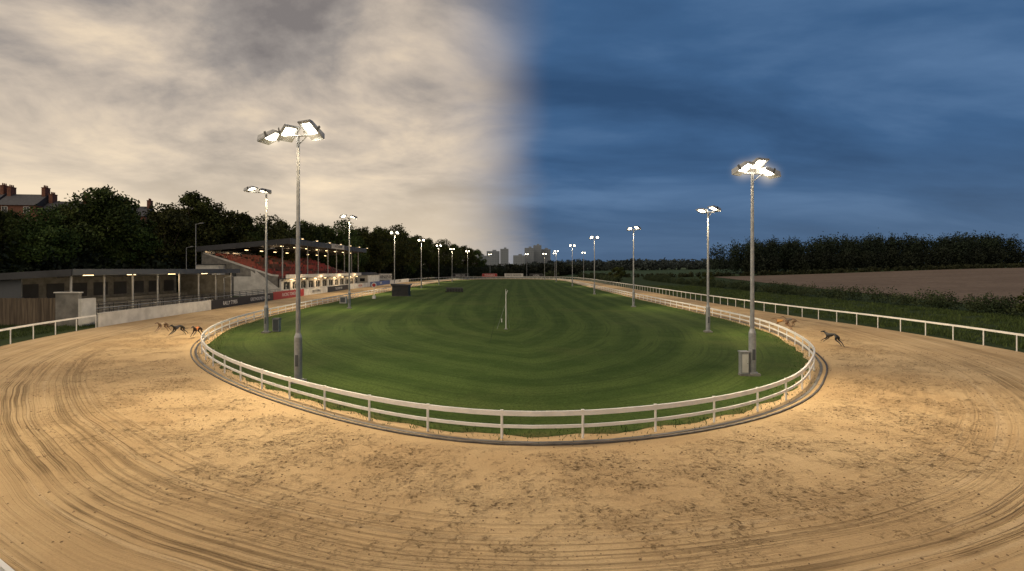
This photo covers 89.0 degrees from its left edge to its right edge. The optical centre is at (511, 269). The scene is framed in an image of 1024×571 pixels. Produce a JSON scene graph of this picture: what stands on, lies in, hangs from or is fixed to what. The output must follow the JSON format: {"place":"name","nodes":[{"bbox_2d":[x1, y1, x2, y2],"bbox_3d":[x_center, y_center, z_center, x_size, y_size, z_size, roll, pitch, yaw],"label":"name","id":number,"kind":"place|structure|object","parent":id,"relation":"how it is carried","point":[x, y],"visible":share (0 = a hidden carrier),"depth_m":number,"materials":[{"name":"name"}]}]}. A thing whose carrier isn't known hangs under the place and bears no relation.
{"place":"outdoors","nodes":[
{"label":"outdoors","id":0,"kind":"place"},
{"bbox_2d":[0,323,97,339],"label":"rough grass","id":1,"kind":"structure","parent":0,"point":[47,330],"depth_m":42.44,"materials":[{"name":"green plant"}]},
{"bbox_2d":[0,269,239,312],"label":"covered terrace","id":2,"kind":"structure","parent":0,"point":[101,286],"depth_m":64.17,"materials":[{"name":"concrete"}]},
{"bbox_2d":[0,279,1023,570],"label":"sand track","id":3,"kind":"structure","parent":0,"point":[130,529],"depth_m":12.48,"materials":[{"name":"beige sand"}]},
{"bbox_2d":[97,300,210,326],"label":"white wall","id":4,"kind":"structure","parent":3,"relation":"on","point":[121,316],"depth_m":52.02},
{"bbox_2d":[155,322,170,331],"bbox_3d":[-27.400,4.526,40.910,0.340,0.900,1.950,0,0,-1],"label":"greyhound","id":5,"kind":"object","parent":3,"relation":"on","point":[160,325],"visible":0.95,"depth_m":40.68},
{"bbox_2d":[168,325,187,334],"bbox_3d":[-24.899,4.526,38.909,0.340,0.900,1.950,0,0,7],"label":"greyhound","id":6,"kind":"object","parent":3,"relation":"on","point":[175,328],"visible":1,"depth_m":38.75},
{"bbox_2d":[190,326,203,336],"bbox_3d":[-22.951,4.526,38.009,0.340,0.900,1.950,0,0,-7],"label":"greyhound","id":7,"kind":"object","parent":3,"relation":"on","point":[197,328],"visible":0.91,"depth_m":37.69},
{"bbox_2d":[211,293,272,309],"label":"advertising hoarding","id":8,"kind":"object","parent":3,"relation":"on","point":[226,302],"visible":0.95,"depth_m":71.59,"materials":[{"name":"black paint"}]},
{"bbox_2d":[273,289,303,299],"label":"advertising hoarding","id":9,"kind":"object","parent":3,"relation":"on","point":[284,294],"visible":0.98,"depth_m":89.47,"materials":[{"name":"red paint"}]},
{"bbox_2d":[304,287,327,295],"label":"advertising hoarding","id":10,"kind":"object","parent":3,"relation":"on","point":[311,291],"visible":1,"depth_m":104.44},
{"bbox_2d":[348,282,369,288],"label":"advertising hoarding","id":11,"kind":"object","parent":3,"relation":"on","point":[358,285],"visible":0.99,"depth_m":138.32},
{"bbox_2d":[370,280,389,285],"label":"advertising hoarding","id":12,"kind":"object","parent":3,"relation":"on","point":[382,282],"visible":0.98,"depth_m":163.29,"materials":[{"name":"blue paint"}]},
{"bbox_2d":[0,276,1023,570],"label":"running rail","id":13,"kind":"object","parent":3,"relation":"on","point":[4,566],"visible":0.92,"depth_m":41.60,"materials":[{"name":"white paint"}]},
{"bbox_2d":[1,349,1023,570],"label":"sand clods","id":14,"kind":"object","parent":3,"relation":"on","point":[974,532],"visible":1,"depth_m":13.94,"materials":[{"name":"beige sand"}]},
{"bbox_2d":[771,317,792,329],"bbox_3d":[22.505,4.526,43.392,0.340,0.900,1.950,0,0,-32],"label":"greyhound","id":15,"kind":"object","parent":3,"relation":"on","point":[782,320],"visible":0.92,"depth_m":43.33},
{"bbox_2d":[782,316,799,326],"bbox_3d":[23.905,4.528,44.592,0.359,0.904,1.950,0,0,-32],"label":"greyhound","id":16,"kind":"object","parent":3,"relation":"on","point":[789,319],"visible":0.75,"depth_m":44.53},
{"bbox_2d":[820,330,844,346],"bbox_3d":[20.902,4.526,33.991,0.340,0.900,1.950,0,0,-12],"label":"greyhound","id":17,"kind":"object","parent":3,"relation":"on","point":[828,335],"visible":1,"depth_m":33.87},
{"bbox_2d":[0,263,1023,352],"bbox_3d":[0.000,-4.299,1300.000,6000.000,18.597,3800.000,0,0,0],"label":"ground","id":18,"kind":"structure","parent":0,"point":[641,281],"depth_m":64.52,"materials":[{"name":"green plant"}]},
{"bbox_2d":[0,183,8,199],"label":"brick house","id":19,"kind":"structure","parent":18,"relation":"on","point":[3,191],"depth_m":129.70,"materials":[{"name":"brick"}]},
{"bbox_2d":[0,207,16,260],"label":"broadleaf tree","id":20,"kind":"object","parent":18,"relation":"on","point":[2,215],"visible":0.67,"depth_m":82.56,"materials":[{"name":"green plant"}]},
{"bbox_2d":[0,208,42,271],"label":"broadleaf tree","id":21,"kind":"object","parent":18,"relation":"on","point":[12,218],"visible":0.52,"depth_m":82.90,"materials":[{"name":"green plant"}]},
{"bbox_2d":[0,185,50,220],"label":"brick house","id":22,"kind":"structure","parent":18,"relation":"on","point":[15,201],"depth_m":128.76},
{"bbox_2d":[0,298,54,325],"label":"timber fence","id":23,"kind":"object","parent":18,"relation":"on","point":[20,311],"visible":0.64,"depth_m":45.83,"materials":[{"name":"brown wood"}]},
{"bbox_2d":[1,204,84,271],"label":"broadleaf tree","id":24,"kind":"object","parent":18,"relation":"on","point":[56,239],"visible":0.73,"depth_m":85.64,"materials":[{"name":"green plant"}]},
{"bbox_2d":[40,192,86,220],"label":"brick house","id":25,"kind":"structure","parent":18,"relation":"on","point":[53,198],"depth_m":130.77,"materials":[{"name":"brick"}]},
{"bbox_2d":[54,292,95,325],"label":"rendered wall","id":26,"kind":"structure","parent":18,"relation":"on","point":[71,305],"depth_m":45.52,"materials":[{"name":"concrete"}]},
{"bbox_2d":[46,206,104,268],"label":"broadleaf tree","id":27,"kind":"object","parent":18,"relation":"on","point":[68,211],"visible":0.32,"depth_m":90.72,"materials":[{"name":"green plant"}]},
{"bbox_2d":[45,201,107,229],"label":"broadleaf tree","id":28,"kind":"object","parent":18,"relation":"on","point":[59,205],"visible":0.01,"depth_m":107.85,"materials":[{"name":"green plant"}]},
{"bbox_2d":[46,184,153,268],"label":"broadleaf tree","id":29,"kind":"object","parent":18,"relation":"on","point":[98,206],"visible":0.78,"depth_m":93.11,"materials":[{"name":"green plant"}]},
{"bbox_2d":[92,211,166,268],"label":"broadleaf tree","id":30,"kind":"object","parent":18,"relation":"on","point":[146,245],"visible":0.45,"depth_m":96.54,"materials":[{"name":"green plant"}]},
{"bbox_2d":[130,198,152,219],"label":"brick house","id":31,"kind":"structure","parent":18,"relation":"on","point":[141,208],"depth_m":149.11,"materials":[{"name":"brick"}]},
{"bbox_2d":[134,202,220,268],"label":"broadleaf tree","id":32,"kind":"object","parent":18,"relation":"on","point":[165,222],"visible":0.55,"depth_m":104.58,"materials":[{"name":"green plant"}]},
{"bbox_2d":[166,190,229,268],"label":"broadleaf tree","id":33,"kind":"object","parent":18,"relation":"on","point":[190,200],"visible":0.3,"depth_m":109.68,"materials":[{"name":"green plant"}]},
{"bbox_2d":[195,223,201,268],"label":"street lamp","id":34,"kind":"object","parent":18,"relation":"on","point":[195,245],"visible":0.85,"depth_m":86.45,"materials":[{"name":"metal"}]},
{"bbox_2d":[180,202,255,257],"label":"broadleaf tree","id":35,"kind":"object","parent":18,"relation":"on","point":[229,219],"visible":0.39,"depth_m":113.34,"materials":[{"name":"green plant"}]},
{"bbox_2d":[226,214,273,259],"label":"broadleaf tree","id":36,"kind":"object","parent":18,"relation":"on","point":[259,236],"visible":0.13,"depth_m":119.60,"materials":[{"name":"green plant"}]},
{"bbox_2d":[0,236,507,290],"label":"undergrowth","id":37,"kind":"object","parent":18,"relation":"on","point":[82,262],"visible":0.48,"depth_m":97.35,"materials":[{"name":"green plant"}]},
{"bbox_2d":[237,214,301,261],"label":"broadleaf tree","id":38,"kind":"object","parent":18,"relation":"on","point":[288,255],"visible":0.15,"depth_m":130.34,"materials":[{"name":"green plant"}]},
{"bbox_2d":[196,238,365,295],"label":"grandstand","id":39,"kind":"object","parent":18,"relation":"on","point":[281,273],"visible":0.91,"depth_m":107.32,"materials":[{"name":"concrete"}]},
{"bbox_2d":[271,221,300,237],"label":"broadleaf tree","id":40,"kind":"object","parent":18,"relation":"on","point":[286,228],"visible":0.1,"depth_m":141.45,"materials":[{"name":"green plant"}]},
{"bbox_2d":[290,220,327,261],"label":"broadleaf tree","id":41,"kind":"object","parent":18,"relation":"on","point":[310,232],"visible":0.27,"depth_m":149.68,"materials":[{"name":"green plant"}]},
{"bbox_2d":[315,223,343,266],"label":"broadleaf tree","id":42,"kind":"object","parent":18,"relation":"on","point":[331,258],"visible":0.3,"depth_m":160.99,"materials":[{"name":"green plant"}]},
{"bbox_2d":[328,285,347,291],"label":"advertising hoarding","id":43,"kind":"object","parent":18,"relation":"on","point":[337,288],"visible":1,"depth_m":119.11,"materials":[{"name":"black paint"}]},
{"bbox_2d":[324,218,369,271],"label":"broadleaf tree","id":44,"kind":"object","parent":18,"relation":"on","point":[339,234],"visible":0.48,"depth_m":170.03,"materials":[{"name":"green plant"}]},
{"bbox_2d":[342,231,368,271],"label":"broadleaf tree","id":45,"kind":"object","parent":18,"relation":"on","point":[355,268],"visible":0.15,"depth_m":181.37,"materials":[{"name":"green plant"}]},
{"bbox_2d":[350,272,380,282],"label":"club building","id":46,"kind":"structure","parent":18,"relation":"on","point":[365,277],"depth_m":161.99,"materials":[{"name":"white paint"}]},
{"bbox_2d":[353,226,389,271],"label":"broadleaf tree","id":47,"kind":"object","parent":18,"relation":"on","point":[374,241],"visible":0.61,"depth_m":191.44,"materials":[{"name":"green plant"}]},
{"bbox_2d":[371,226,400,280],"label":"broadleaf tree","id":48,"kind":"object","parent":18,"relation":"on","point":[386,234],"visible":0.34,"depth_m":204.61,"materials":[{"name":"green plant"}]},
{"bbox_2d":[380,274,392,279],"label":"advertising board","id":49,"kind":"object","parent":18,"relation":"on","point":[386,277],"visible":0.37,"depth_m":179.46,"materials":[{"name":"metal"}]},
{"bbox_2d":[390,279,408,283],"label":"advertising hoarding","id":50,"kind":"object","parent":18,"relation":"on","point":[399,281],"visible":1,"depth_m":189.75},
{"bbox_2d":[385,223,420,270],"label":"broadleaf tree","id":51,"kind":"object","parent":18,"relation":"on","point":[406,254],"visible":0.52,"depth_m":219.20,"materials":[{"name":"green plant"}]},
{"bbox_2d":[398,231,420,273],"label":"broadleaf tree","id":52,"kind":"object","parent":18,"relation":"on","point":[412,267],"visible":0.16,"depth_m":235.42,"materials":[{"name":"green plant"}]},
{"bbox_2d":[410,234,437,274],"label":"broadleaf tree","id":53,"kind":"object","parent":18,"relation":"on","point":[426,249],"visible":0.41,"depth_m":249.88,"materials":[{"name":"green plant"}]},
{"bbox_2d":[420,237,445,278],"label":"broadleaf tree","id":54,"kind":"object","parent":18,"relation":"on","point":[438,250],"visible":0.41,"depth_m":266.90,"materials":[{"name":"green plant"}]},
{"bbox_2d":[435,238,463,267],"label":"broadleaf tree","id":55,"kind":"object","parent":18,"relation":"on","point":[447,259],"visible":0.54,"depth_m":282.87,"materials":[{"name":"green plant"}]},
{"bbox_2d":[450,244,463,277],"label":"broadleaf tree","id":56,"kind":"object","parent":18,"relation":"on","point":[455,247],"visible":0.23,"depth_m":298.39,"materials":[{"name":"green plant"}]},
{"bbox_2d":[452,274,468,277],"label":"advertising board","id":57,"kind":"object","parent":18,"relation":"on","point":[459,275],"visible":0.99,"depth_m":271.83,"materials":[{"name":"metal"}]},
{"bbox_2d":[458,245,479,271],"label":"broadleaf tree","id":58,"kind":"object","parent":18,"relation":"on","point":[470,256],"visible":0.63,"depth_m":309.54,"materials":[{"name":"green plant"}]},
{"bbox_2d":[469,249,486,267],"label":"broadleaf tree","id":59,"kind":"object","parent":18,"relation":"on","point":[476,252],"visible":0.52,"depth_m":323.86,"materials":[{"name":"green plant"}]},
{"bbox_2d":[482,273,496,276],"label":"advertising board","id":60,"kind":"object","parent":18,"relation":"on","point":[489,274],"visible":0.94,"depth_m":278.95,"materials":[{"name":"metal"}]},
{"bbox_2d":[487,250,499,265],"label":"tower block","id":61,"kind":"structure","parent":18,"relation":"on","point":[493,258],"depth_m":905.30,"materials":[{"name":"concrete"}]},
{"bbox_2d":[500,247,508,265],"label":"tower block","id":62,"kind":"structure","parent":18,"relation":"on","point":[504,255],"depth_m":888.10,"materials":[{"name":"concrete"}]},
{"bbox_2d":[196,279,816,440],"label":"infield grass","id":63,"kind":"structure","parent":18,"relation":"on","point":[559,345],"depth_m":30.06,"materials":[{"name":"green plant"}]},
{"bbox_2d":[243,186,271,332],"bbox_3d":[-19.831,-0.739,40.696,2.139,11.478,0.978,0,0,0],"label":"floodlight mast","id":64,"kind":"object","parent":63,"relation":"on","point":[266,307],"visible":1,"depth_m":40.62,"materials":[{"name":"metal"}]},
{"bbox_2d":[272,318,281,331],"bbox_3d":[-18.700,4.418,41.400,0.580,1.045,0.480,0,0,0],"label":"electrical cabinet","id":65,"kind":"object","parent":63,"relation":"on","point":[276,324],"visible":1,"depth_m":41.20,"materials":[{"name":"metal"}]},
{"bbox_2d":[257,119,324,383],"bbox_3d":[-9.690,-0.950,22.900,3.620,11.900,2.000,0,0,0],"label":"floodlight mast","id":66,"kind":"object","parent":63,"relation":"on","point":[313,131],"visible":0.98,"depth_m":22.82,"materials":[{"name":"metal"}]},
{"bbox_2d":[340,296,347,302],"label":"hare control box","id":67,"kind":"object","parent":63,"relation":"on","point":[343,299],"visible":0.93,"depth_m":75.69,"materials":[{"name":"metal"}]},
{"bbox_2d":[339,214,356,308],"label":"floodlight mast","id":68,"kind":"object","parent":63,"relation":"on","point":[343,216],"visible":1,"depth_m":65.92,"materials":[{"name":"metal"}]},
{"bbox_2d":[390,231,399,282],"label":"floodlight mast","id":69,"kind":"object","parent":63,"relation":"on","point":[396,232],"visible":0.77,"depth_m":105.92,"materials":[{"name":"metal"}]},
{"bbox_2d":[391,283,411,295],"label":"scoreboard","id":70,"kind":"object","parent":63,"relation":"on","point":[401,289],"visible":0.97,"depth_m":95.90,"materials":[{"name":"metal"}]},
{"bbox_2d":[418,239,424,287],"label":"floodlight mast","id":71,"kind":"object","parent":63,"relation":"on","point":[423,240],"visible":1,"depth_m":134.94,"materials":[{"name":"metal"}]},
{"bbox_2d":[445,287,462,291],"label":"starting traps","id":72,"kind":"object","parent":63,"relation":"on","point":[452,289],"visible":0.96,"depth_m":112.19,"materials":[{"name":"metal"}]},
{"bbox_2d":[200,277,814,438],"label":"running rail","id":73,"kind":"object","parent":63,"relation":"on","point":[582,412],"visible":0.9,"depth_m":17.46,"materials":[{"name":"white paint"}]},
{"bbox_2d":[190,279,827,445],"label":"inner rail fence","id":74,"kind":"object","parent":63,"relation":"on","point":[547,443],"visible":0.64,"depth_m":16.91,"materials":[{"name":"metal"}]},
{"bbox_2d":[542,253,546,279],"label":"floodlight mast","id":75,"kind":"object","parent":63,"relation":"on","point":[544,264],"visible":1,"depth_m":239.92,"materials":[{"name":"metal"}]},
{"bbox_2d":[569,245,575,285],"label":"floodlight mast","id":76,"kind":"object","parent":63,"relation":"on","point":[572,261],"visible":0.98,"depth_m":151.93,"materials":[{"name":"metal"}]},
{"bbox_2d":[589,236,598,293],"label":"floodlight mast","id":77,"kind":"object","parent":63,"relation":"on","point":[591,237],"visible":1,"depth_m":102.92,"materials":[{"name":"metal"}]},
{"bbox_2d":[627,226,640,306],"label":"floodlight mast","id":78,"kind":"object","parent":63,"relation":"on","point":[633,291],"visible":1,"depth_m":68.52,"materials":[{"name":"metal"}]},
{"bbox_2d":[696,205,720,332],"bbox_3d":[15.503,-0.011,41.195,2.002,10.022,1.047,0,0,0],"label":"floodlight mast","id":79,"kind":"object","parent":63,"relation":"on","point":[714,208],"visible":1,"depth_m":41.12,"materials":[{"name":"metal"}]},
{"bbox_2d":[732,157,780,375],"bbox_3d":[11.500,-0.340,24.525,3.000,10.680,1.950,0,0,0],"label":"floodlight mast","id":80,"kind":"object","parent":63,"relation":"on","point":[747,363],"visible":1,"depth_m":24.42,"materials":[{"name":"metal"}]},
{"bbox_2d":[203,280,813,438],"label":"sand margin","id":81,"kind":"object","parent":18,"relation":"on","point":[792,393],"visible":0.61,"depth_m":17.65,"materials":[{"name":"beige sand"}]},
{"bbox_2d":[504,273,522,275],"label":"advertising board","id":82,"kind":"object","parent":18,"relation":"on","point":[513,274],"visible":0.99,"depth_m":280.95,"materials":[{"name":"metal"}]},
{"bbox_2d":[513,254,524,265],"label":"tower block","id":83,"kind":"structure","parent":18,"relation":"on","point":[519,259],"depth_m":885.00,"materials":[{"name":"concrete"}]},
{"bbox_2d":[530,274,542,276],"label":"advertising board","id":84,"kind":"object","parent":18,"relation":"on","point":[536,275],"visible":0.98,"depth_m":278.93,"materials":[{"name":"metal"}]},
{"bbox_2d":[541,248,549,262],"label":"tower block","id":85,"kind":"structure","parent":18,"relation":"on","point":[547,251],"depth_m":933.70,"materials":[{"name":"concrete"}]},
{"bbox_2d":[543,264,581,276],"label":"field hedge","id":86,"kind":"object","parent":18,"relation":"on","point":[551,273],"visible":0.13,"depth_m":336.70,"materials":[{"name":"green plant"}]},
{"bbox_2d":[581,252,585,279],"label":"floodlight mast","id":87,"kind":"object","parent":18,"relation":"on","point":[583,263],"visible":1,"depth_m":239.95,"materials":[{"name":"metal"}]},
{"bbox_2d":[574,273,622,283],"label":"boundary hedge","id":88,"kind":"object","parent":18,"relation":"on","point":[606,277],"visible":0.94,"depth_m":227.07,"materials":[{"name":"green plant"}]},
{"bbox_2d":[474,262,723,267],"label":"field hedge","id":89,"kind":"object","parent":18,"relation":"on","point":[636,266],"visible":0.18,"depth_m":643.65,"materials":[{"name":"green plant"}]},
{"bbox_2d":[608,268,624,277],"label":"hawthorn tree","id":90,"kind":"object","parent":18,"relation":"on","point":[618,274],"visible":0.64,"depth_m":189.17,"materials":[{"name":"green plant"}]},
{"bbox_2d":[698,272,714,286],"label":"hawthorn tree","id":91,"kind":"object","parent":18,"relation":"on","point":[704,274],"visible":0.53,"depth_m":149.60,"materials":[{"name":"green plant"}]},
{"bbox_2d":[573,265,934,270],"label":"field hedge","id":92,"kind":"object","parent":18,"relation":"on","point":[649,267],"visible":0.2,"depth_m":458.13,"materials":[{"name":"green plant"}]},
{"bbox_2d":[579,262,1023,276],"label":"field hedge","id":93,"kind":"object","parent":18,"relation":"on","point":[900,268],"visible":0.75,"depth_m":309.51,"materials":[{"name":"green plant"}]},
{"bbox_2d":[643,274,1023,315],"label":"boundary hedge","id":94,"kind":"object","parent":18,"relation":"on","point":[1008,306],"visible":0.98,"depth_m":77.28,"materials":[{"name":"green plant"}]},
{"bbox_2d":[1014,293,1023,312],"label":"hawthorn tree","id":95,"kind":"object","parent":18,"relation":"on","point":[1021,305],"visible":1,"depth_m":52.53,"materials":[{"name":"green plant"}]},
{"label":"concrete terrace","id":96,"kind":"structure","parent":18,"relation":"on","visible":0},
{"bbox_2d":[96,289,278,317],"bbox_3d":[-40.299,4.186,72.948,2.857,1.627,50.019,0,0,-1],"label":"crowd railing","id":97,"kind":"object","parent":96,"relation":"on","point":[172,301],"visible":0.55,"depth_m":60.90,"materials":[{"name":"metal"}]},
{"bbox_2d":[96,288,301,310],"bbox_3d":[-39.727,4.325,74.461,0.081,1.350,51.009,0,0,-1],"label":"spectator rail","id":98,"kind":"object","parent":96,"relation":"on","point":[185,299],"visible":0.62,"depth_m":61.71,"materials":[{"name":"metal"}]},
{"bbox_2d":[0,0,1023,263],"label":"sky","id":99,"kind":"structure","parent":0,"point":[484,126],"materials":[{"name":"blue"}]},
{"bbox_2d":[563,268,860,276],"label":"green field","id":100,"kind":"structure","parent":0,"point":[654,272],"depth_m":414.70,"materials":[{"name":"green plant"}]},
{"bbox_2d":[709,230,1023,273],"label":"woodland","id":101,"kind":"object","parent":100,"relation":"on","point":[784,252],"visible":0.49,"depth_m":345.20,"materials":[{"name":"green plant"}]},
{"bbox_2d":[719,268,1023,303],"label":"stubble field","id":102,"kind":"structure","parent":0,"point":[1001,282],"depth_m":179.25,"materials":[{"name":"soil"}]},
{"bbox_3d":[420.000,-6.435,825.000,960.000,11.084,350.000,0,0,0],"label":"green field","id":103,"kind":"structure","parent":0,"visible":0},
{"bbox_2d":[525,247,533,264],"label":"tower block","id":104,"kind":"structure","parent":103,"relation":"on","point":[529,258],"depth_m":904.40,"materials":[{"name":"concrete"}]},
{"bbox_2d":[533,244,540,263],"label":"tower block","id":105,"kind":"structure","parent":103,"relation":"on","point":[537,252],"depth_m":920.10,"materials":[{"name":"concrete"}]},
{"bbox_2d":[531,257,676,266],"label":"distant tree line","id":106,"kind":"object","parent":103,"relation":"on","point":[626,261],"visible":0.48,"depth_m":739.62,"materials":[{"name":"green plant"}]},
{"bbox_2d":[607,258,725,265],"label":"distant tree line","id":107,"kind":"object","parent":103,"relation":"on","point":[703,261],"visible":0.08,"depth_m":803.44,"materials":[{"name":"green plant"}]},
{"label":"green field","id":108,"kind":"structure","parent":0,"visible":0},
{"bbox_2d":[455,262,582,275],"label":"distant tree line","id":109,"kind":"object","parent":108,"relation":"on","point":[525,270],"visible":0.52,"depth_m":357.86,"materials":[{"name":"green plant"}]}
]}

